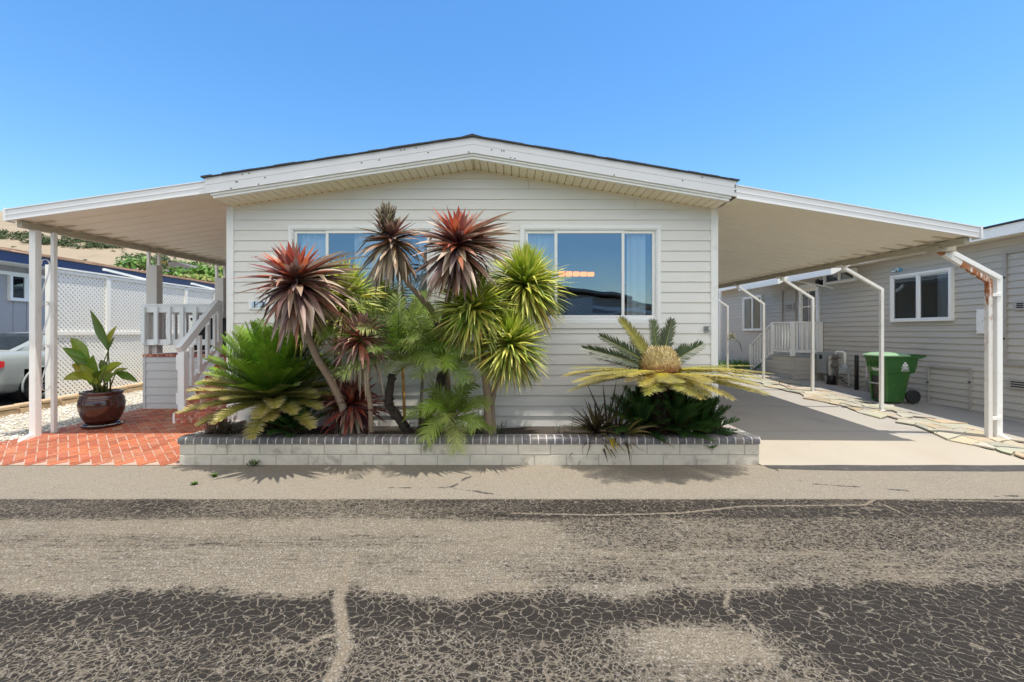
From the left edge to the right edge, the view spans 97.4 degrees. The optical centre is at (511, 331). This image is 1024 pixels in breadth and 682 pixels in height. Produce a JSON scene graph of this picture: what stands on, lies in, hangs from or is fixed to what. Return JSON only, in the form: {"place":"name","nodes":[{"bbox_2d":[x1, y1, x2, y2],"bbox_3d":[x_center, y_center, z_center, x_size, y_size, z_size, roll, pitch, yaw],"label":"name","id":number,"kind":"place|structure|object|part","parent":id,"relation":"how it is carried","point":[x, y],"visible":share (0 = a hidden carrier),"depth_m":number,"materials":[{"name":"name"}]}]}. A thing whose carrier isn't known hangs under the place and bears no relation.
{"place":"outdoors","nodes":[
{"label":"outdoors","id":0,"kind":"place"},
{"bbox_2d":[0,381,127,405],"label":"neighbour driveway","id":1,"kind":"structure","parent":0,"point":[5,400],"depth_m":9.60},
{"bbox_2d":[0,331,142,402],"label":"parked car","id":2,"kind":"object","parent":1,"relation":"on","point":[14,366],"visible":0.16,"depth_m":9.13,"materials":[{"name":"silver metal"}]},
{"bbox_3d":[-10.780,0.183,9.513,1.281,0.321,0.890,0,0,0],"label":"rear window","id":3,"kind":"part","parent":2,"relation":"part of","materials":[{"name":"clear glass"}]},
{"bbox_2d":[0,408,200,464],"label":"patio","id":4,"kind":"structure","parent":0,"point":[109,463],"depth_m":6.08,"materials":[{"name":"brick"}]},
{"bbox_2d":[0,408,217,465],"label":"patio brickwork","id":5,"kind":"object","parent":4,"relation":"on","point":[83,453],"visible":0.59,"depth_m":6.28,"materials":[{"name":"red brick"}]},
{"bbox_2d":[77,389,125,429],"bbox_3d":[-6.560,1.224,7.200,0.585,0.569,0.585,0,0,0],"label":"plant pot","id":6,"kind":"object","parent":5,"relation":"on","point":[99,410],"visible":0.95,"depth_m":7.01,"materials":[{"name":"ceramic"}]},
{"bbox_2d":[62,310,137,392],"bbox_3d":[-6.554,0.349,7.099,1.153,1.416,0.646,0,0,0],"label":"bird of paradise","id":7,"kind":"object","parent":6,"relation":"on","point":[85,366],"visible":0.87,"depth_m":7.13,"materials":[{"name":"green plant"}]},
{"bbox_2d":[0,211,218,270],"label":"hill","id":8,"kind":"structure","parent":0,"point":[102,256],"depth_m":127.34,"materials":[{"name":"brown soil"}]},
{"bbox_2d":[0,228,174,260],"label":"hillside scrub","id":9,"kind":"object","parent":8,"relation":"on","point":[47,239],"visible":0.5,"depth_m":131.85,"materials":[{"name":"green plant"}]},
{"bbox_2d":[151,255,186,263],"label":"tree","id":10,"kind":"object","parent":8,"relation":"on","point":[165,259],"visible":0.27,"depth_m":64.49,"materials":[{"name":"green plant"}]},
{"bbox_2d":[163,262,197,271],"bbox_3d":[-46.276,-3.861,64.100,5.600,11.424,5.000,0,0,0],"label":"house","id":11,"kind":"structure","parent":8,"relation":"on","point":[179,264],"depth_m":61.60,"materials":[{"name":"white paint"}]},
{"bbox_2d":[173,259,220,268],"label":"tree","id":12,"kind":"object","parent":8,"relation":"on","point":[196,263],"visible":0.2,"depth_m":69.13,"materials":[{"name":"green plant"}]},
{"bbox_2d":[0,465,1023,681],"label":"road","id":13,"kind":"structure","parent":0,"point":[469,573],"depth_m":3.10,"materials":[{"name":"grey asphalt"}]},
{"bbox_2d":[246,458,260,465],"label":"weed","id":14,"kind":"object","parent":13,"relation":"on","point":[252,462],"visible":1,"depth_m":5.61,"materials":[{"name":"green plant"}]},
{"bbox_2d":[177,420,760,464],"bbox_3d":[-0.535,1.514,6.200,7.318,0.391,1.129,0,0,0],"label":"planter","id":15,"kind":"object","parent":13,"relation":"on","point":[509,446],"visible":0.82,"depth_m":5.66,"materials":[{"name":"concrete"}]},
{"bbox_2d":[187,410,237,434],"bbox_3d":[-3.921,1.218,5.900,0.572,0.373,0.408,0,0,-21],"label":"dry shrub","id":16,"kind":"object","parent":15,"relation":"on","point":[225,426],"visible":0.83,"depth_m":5.92,"materials":[{"name":"brown plant"}]},
{"bbox_2d":[174,318,345,439],"bbox_3d":[-3.225,0.574,5.918,2.137,1.557,1.639,0,0,0],"label":"sago palm","id":17,"kind":"object","parent":15,"relation":"in","point":[267,377],"visible":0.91,"depth_m":5.73,"materials":[{"name":"green plant"}]},
{"bbox_2d":[266,394,327,436],"bbox_3d":[-2.835,1.090,5.927,0.759,0.560,0.737,0,0,-26],"label":"sago pup","id":18,"kind":"object","parent":15,"relation":"in","point":[287,423],"visible":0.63,"depth_m":5.83,"materials":[{"name":"green plant"}]},
{"bbox_2d":[230,240,372,433],"bbox_3d":[-2.388,0.152,5.365,1.464,2.497,1.410,0,0,0],"label":"red cordyline","id":19,"kind":"object","parent":15,"relation":"in","point":[301,296],"visible":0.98,"depth_m":5.14,"materials":[{"name":"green plant"}]},
{"bbox_2d":[272,256,387,433],"bbox_3d":[-2.486,0.206,6.059,1.831,2.526,1.283,0,0,0],"label":"green cordyline","id":20,"kind":"object","parent":15,"relation":"in","point":[368,291],"visible":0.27,"depth_m":6.03,"materials":[{"name":"green plant"}]},
{"bbox_2d":[312,374,388,436],"bbox_3d":[-2.134,1.046,6.079,1.150,1.021,1.087,0,0,0],"label":"red cordyline","id":21,"kind":"object","parent":15,"relation":"in","point":[356,416],"visible":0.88,"depth_m":5.95,"materials":[{"name":"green plant"}]},
{"bbox_2d":[322,309,397,433],"bbox_3d":[-1.862,0.543,5.584,0.982,1.681,0.971,0,0,0],"label":"red cordyline","id":22,"kind":"object","parent":15,"relation":"in","point":[358,350],"visible":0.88,"depth_m":5.47,"materials":[{"name":"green plant"}]},
{"bbox_2d":[314,280,474,433],"bbox_3d":[-1.457,0.391,5.797,2.039,2.112,1.882,0,0,0],"label":"date palm","id":23,"kind":"object","parent":15,"relation":"on","point":[397,417],"visible":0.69,"depth_m":5.70,"materials":[{"name":"green plant"}]},
{"bbox_2d":[401,367,405,419],"bbox_3d":[-1.523,0.984,6.350,0.088,0.969,0.048,0,0,0],"label":"wooden stake","id":24,"kind":"object","parent":15,"relation":"on","point":[403,391],"visible":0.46,"depth_m":6.33,"materials":[{"name":"brown wood"}]},
{"bbox_2d":[418,367,423,426],"bbox_3d":[-1.302,1.000,6.450,0.096,0.984,0.048,0,0,0],"label":"wooden stake","id":25,"kind":"object","parent":15,"relation":"on","point":[421,388],"visible":0.39,"depth_m":6.43,"materials":[{"name":"brown wood"}]},
{"bbox_2d":[353,200,521,430],"bbox_3d":[-0.877,-0.057,5.562,2.079,3.041,1.589,0,0,0],"label":"red cordyline","id":26,"kind":"object","parent":15,"relation":"in","point":[462,242],"visible":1,"depth_m":5.24,"materials":[{"name":"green plant"}]},
{"bbox_2d":[400,375,501,456],"bbox_3d":[-0.800,1.026,5.925,1.358,1.018,1.255,0,0,0],"label":"date palm","id":27,"kind":"object","parent":15,"relation":"on","point":[455,403],"visible":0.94,"depth_m":5.73,"materials":[{"name":"green plant"}]},
{"bbox_2d":[374,289,542,433],"bbox_3d":[-0.676,0.445,5.934,2.167,2.027,1.591,0,0,0],"label":"date palm","id":28,"kind":"object","parent":15,"relation":"on","point":[441,376],"visible":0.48,"depth_m":5.65,"materials":[{"name":"green plant"}]},
{"bbox_2d":[423,241,578,433],"bbox_3d":[-0.106,0.098,5.809,2.120,2.678,1.492,0,0,-38],"label":"green cordyline","id":29,"kind":"object","parent":15,"relation":"on","point":[522,292],"visible":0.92,"depth_m":5.55,"materials":[{"name":"green plant"}]},
{"bbox_2d":[497,420,506,433],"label":"weed","id":30,"kind":"object","parent":15,"relation":"on","point":[501,427],"visible":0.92,"depth_m":6.30,"materials":[{"name":"green plant"}]},
{"bbox_2d":[555,419,574,433],"bbox_3d":[0.701,1.265,5.985,0.280,0.246,0.188,0,0,0],"label":"weed","id":31,"kind":"object","parent":15,"relation":"on","point":[565,427],"visible":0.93,"depth_m":6.00,"materials":[{"name":"green plant"}]},
{"bbox_2d":[558,380,672,464],"bbox_3d":[1.311,1.181,5.965,1.423,1.118,1.149,0,0,0],"label":"flax plant","id":32,"kind":"object","parent":15,"relation":"in","point":[595,426],"visible":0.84,"depth_m":5.88,"materials":[{"name":"green plant"}]},
{"bbox_2d":[602,383,691,441],"bbox_3d":[1.741,0.995,5.971,1.158,0.709,1.013,0,0,0],"label":"sago pup","id":33,"kind":"object","parent":15,"relation":"in","point":[640,402],"visible":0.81,"depth_m":5.81,"materials":[{"name":"green plant"}]},
{"bbox_2d":[562,315,772,434],"bbox_3d":[1.939,0.615,5.739,2.593,1.711,1.981,0,0,0],"label":"sago palm","id":34,"kind":"object","parent":15,"relation":"on","point":[657,364],"visible":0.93,"depth_m":5.78,"materials":[{"name":"green plant"}]},
{"bbox_2d":[638,372,700,405],"bbox_3d":[2.131,0.852,6.167,0.853,0.942,0.908,0,0,31],"label":"sago pup","id":35,"kind":"object","parent":15,"relation":"in","point":[672,387],"visible":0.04,"depth_m":6.14,"materials":[{"name":"green plant"}]},
{"bbox_2d":[628,382,720,441],"bbox_3d":[2.157,0.982,5.931,1.114,0.723,1.002,0,0,39],"label":"sago pup","id":36,"kind":"object","parent":15,"relation":"in","point":[682,412],"visible":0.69,"depth_m":5.73,"materials":[{"name":"green plant"}]},
{"bbox_2d":[685,389,739,448],"bbox_3d":[2.513,1.102,6.076,1.027,0.694,1.027,0,0,0],"label":"sago pup","id":37,"kind":"object","parent":15,"relation":"in","point":[715,417],"visible":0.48,"depth_m":5.96,"materials":[{"name":"green plant"}]},
{"bbox_2d":[765,465,1023,470],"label":"road edge","id":38,"kind":"object","parent":13,"relation":"on","point":[928,467],"visible":1,"depth_m":5.53,"materials":[{"name":"grey concrete"}]},
{"bbox_2d":[0,0,1023,226],"label":"sky","id":39,"kind":"structure","parent":0,"point":[912,107],"materials":[{"name":"blue"}]},
{"bbox_2d":[718,374,1023,464],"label":"driveway","id":40,"kind":"structure","parent":0,"point":[787,428],"depth_m":6.87,"materials":[{"name":"concrete"}]},
{"bbox_2d":[718,357,1023,439],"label":"side walkway","id":41,"kind":"structure","parent":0,"point":[1013,428],"depth_m":8.95,"materials":[{"name":"concrete"}]},
{"bbox_2d":[749,321,822,378],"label":"porch steps","id":42,"kind":"structure","parent":41,"relation":"on","point":[792,365],"depth_m":13.10,"materials":[{"name":"grey wood"}]},
{"bbox_2d":[826,375,835,384],"bbox_3d":[8.500,1.276,11.980,0.219,0.230,0.219,0,0,0],"label":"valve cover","id":43,"kind":"object","parent":41,"relation":"on","point":[830,379],"visible":1,"depth_m":11.90,"materials":[{"name":"black plastic"}]},
{"bbox_2d":[817,352,847,384],"bbox_3d":[8.716,1.000,12.118,0.328,0.860,1.244,0,0,0],"label":"electric cabinet","id":44,"kind":"object","parent":41,"relation":"on","point":[824,360],"visible":0.73,"depth_m":12.38,"materials":[{"name":"grey metal"}]},
{"bbox_2d":[830,351,851,386],"bbox_3d":[8.550,0.943,11.674,0.200,0.918,0.602,0,0,0],"label":"gas meter","id":45,"kind":"object","parent":41,"relation":"on","point":[845,369],"visible":1,"depth_m":11.59,"materials":[{"name":"white paint"}]},
{"bbox_2d":[854,355,858,389],"bbox_3d":[8.500,1.004,11.100,0.090,0.870,0.090,0,0,0],"label":"bollard","id":46,"kind":"object","parent":41,"relation":"on","point":[856,372],"visible":0.97,"depth_m":11.07,"materials":[{"name":"black metal"}]},
{"bbox_2d":[866,379,869,392],"bbox_3d":[8.650,1.294,10.750,0.319,0.300,0.319,0,0,0],"label":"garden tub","id":47,"kind":"object","parent":41,"relation":"on","point":[868,384],"visible":0.26,"depth_m":10.76,"materials":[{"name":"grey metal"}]},
{"bbox_2d":[862,352,926,403],"bbox_3d":[8.135,0.957,9.590,0.930,1.059,0.596,0,0,0],"label":"wheeled bin","id":48,"kind":"object","parent":41,"relation":"on","point":[899,368],"visible":0.97,"depth_m":9.36,"materials":[{"name":"green plastic"}]},
{"bbox_2d":[721,368,1023,459],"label":"flagstone path","id":49,"kind":"structure","parent":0,"point":[960,432],"depth_m":8.08,"materials":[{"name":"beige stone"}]},
{"bbox_2d":[718,332,761,369],"bbox_3d":[7.568,0.630,15.427,2.137,1.280,1.272,0,0,0],"label":"agapanthus","id":50,"kind":"object","parent":49,"relation":"on","point":[735,363],"visible":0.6,"depth_m":15.14,"materials":[{"name":"green plant"}]},
{"bbox_2d":[718,185,1010,438],"bbox_3d":[5.286,-0.240,12.626,4.311,3.778,12.748,0,0,0],"label":"carport awning","id":51,"kind":"object","parent":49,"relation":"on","point":[764,234],"visible":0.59,"depth_m":6.95,"materials":[{"name":"metal"}]},
{"bbox_3d":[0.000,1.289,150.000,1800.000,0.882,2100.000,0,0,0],"label":"ground","id":52,"kind":"structure","parent":0,"visible":0},
{"bbox_2d":[0,390,142,447],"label":"gravel bed","id":53,"kind":"object","parent":52,"relation":"on","point":[64,420],"visible":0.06,"depth_m":7.79,"materials":[{"name":"white gravel"}]},
{"bbox_2d":[0,382,142,417],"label":"block edging","id":54,"kind":"object","parent":53,"relation":"on","point":[18,408],"visible":0.2,"depth_m":8.81,"materials":[{"name":"beige concrete"}]},
{"bbox_2d":[3,181,229,441],"bbox_3d":[-5.681,-0.310,10.876,2.789,3.876,9.248,0,0,0],"label":"carport awning","id":55,"kind":"object","parent":53,"relation":"on","point":[187,221],"visible":0.73,"depth_m":6.77,"materials":[{"name":"metal"}]},
{"bbox_2d":[0,247,214,353],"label":"mobile home","id":56,"kind":"object","parent":52,"relation":"on","point":[14,290],"visible":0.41,"depth_m":11.23,"materials":[{"name":"paint"}]},
{"bbox_2d":[7,273,28,301],"bbox_3d":[-12.146,-1.098,11.177,0.087,0.676,0.626,0,0,0],"label":"window","id":57,"kind":"structure","parent":56,"relation":"in","point":[17,286],"depth_m":11.05,"materials":[{"name":"plastic"}]},
{"bbox_2d":[45,265,214,398],"bbox_3d":[-9.197,0.018,15.045,0.175,2.920,12.350,0,0,0],"label":"lattice fence","id":58,"kind":"object","parent":52,"relation":"on","point":[109,308],"visible":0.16,"depth_m":10.15,"materials":[{"name":"paint"}]},
{"bbox_2d":[112,256,166,273],"bbox_3d":[-33.178,-2.478,40.037,4.081,8.518,3.170,0,0,-24],"label":"shrub","id":59,"kind":"object","parent":52,"relation":"on","point":[130,263],"visible":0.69,"depth_m":39.69,"materials":[{"name":"green plant"}]},
{"bbox_2d":[115,251,175,270],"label":"tree","id":60,"kind":"object","parent":52,"relation":"on","point":[138,256],"visible":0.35,"depth_m":51.75,"materials":[{"name":"green plant"}]},
{"bbox_2d":[141,300,225,423],"bbox_3d":[-5.673,0.482,9.888,2.754,2.176,5.025,0,0,0],"label":"porch","id":61,"kind":"object","parent":52,"relation":"on","point":[169,379],"visible":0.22,"depth_m":8.54,"materials":[{"name":"white wood"}]},
{"bbox_2d":[190,318,225,350],"bbox_3d":[-6.085,0.045,9.625,1.150,0.680,0.630,0,0,0],"label":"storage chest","id":62,"kind":"object","parent":61,"relation":"on","point":[202,332],"visible":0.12,"depth_m":9.34,"materials":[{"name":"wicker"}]},
{"bbox_2d":[164,266,202,275],"bbox_3d":[-29.488,-2.097,40.327,3.509,7.765,3.420,0,0,0],"label":"shrub","id":63,"kind":"object","parent":52,"relation":"on","point":[175,271],"visible":0.34,"depth_m":39.91,"materials":[{"name":"green plant"}]},
{"bbox_2d":[178,273,222,282],"bbox_3d":[-21.975,-1.135,32.098,2.910,6.176,3.282,0,0,0],"label":"shrub","id":64,"kind":"object","parent":52,"relation":"on","point":[209,278],"visible":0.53,"depth_m":31.44,"materials":[{"name":"green plant"}]},
{"bbox_2d":[189,265,219,276],"bbox_3d":[-25.532,-1.895,38.058,2.919,7.497,2.824,0,0,0],"label":"shrub","id":65,"kind":"object","parent":52,"relation":"on","point":[201,270],"visible":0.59,"depth_m":37.12,"materials":[{"name":"green plant"}]},
{"bbox_2d":[218,266,222,275],"bbox_3d":[-22.773,-1.935,36.050,2.318,7.686,2.690,0,0,0],"label":"tree","id":66,"kind":"object","parent":52,"relation":"on","point":[221,271],"visible":0.12,"depth_m":35.67,"materials":[{"name":"green plant"}]},
{"bbox_2d":[200,134,739,431],"bbox_3d":[-0.578,-0.550,14.751,7.475,4.401,17.038,0,0,0],"label":"mobile home","id":67,"kind":"object","parent":52,"relation":"on","point":[646,234],"visible":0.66,"depth_m":6.76,"materials":[{"name":"paint"}]},
{"bbox_2d":[288,225,434,322],"bbox_3d":[-2.260,-0.867,6.851,2.200,1.475,0.223,0,0,0],"label":"window","id":68,"kind":"structure","parent":67,"relation":"in","point":[301,234],"depth_m":6.87,"materials":[{"name":"plastic"}]},
{"bbox_2d":[558,236,595,275],"bbox_3d":[1.195,-1.400,8.310,0.710,0.740,0.100,0,0,0],"label":"pendant lamp","id":69,"kind":"object","parent":67,"relation":"hanging from","point":[576,272],"visible":0.93,"depth_m":8.26,"materials":[{"name":"beige"}]},
{"bbox_2d":[520,225,660,322],"bbox_3d":[1.177,-0.867,6.831,2.115,1.475,0.183,0,0,0],"label":"window","id":70,"kind":"structure","parent":67,"relation":"in","point":[544,235],"depth_m":6.78,"materials":[{"name":"plastic"}]},
{"bbox_2d":[718,218,1023,421],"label":"mobile home","id":71,"kind":"object","parent":52,"relation":"on","point":[934,307],"visible":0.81,"depth_m":9.80,"materials":[{"name":"white paint"}]},
{"bbox_2d":[742,295,763,330],"bbox_3d":[8.844,-0.680,16.541,0.087,1.260,1.296,0,0,0],"label":"window","id":72,"kind":"structure","parent":71,"relation":"in","point":[751,308],"depth_m":16.51,"materials":[{"name":"plastic"}]},
{"bbox_2d":[799,283,819,353],"bbox_3d":[8.843,-0.390,13.420,0.107,2.080,0.876,0,0,0],"label":"door","id":73,"kind":"structure","parent":71,"relation":"in","point":[804,302],"depth_m":13.44,"materials":[{"name":"white paint"}]},
{"bbox_2d":[823,267,857,284],"bbox_3d":[8.844,-1.490,12.146,0.087,0.340,1.176,0,0,0],"label":"window","id":74,"kind":"structure","parent":71,"relation":"in","point":[841,276],"depth_m":12.09,"materials":[{"name":"glass"}]},
{"bbox_2d":[890,267,954,321],"bbox_3d":[8.844,-0.765,9.757,0.087,1.070,1.454,0,0,0],"label":"window","id":75,"kind":"structure","parent":71,"relation":"in","point":[929,295],"depth_m":9.67,"materials":[{"name":"plastic"}]}
]}

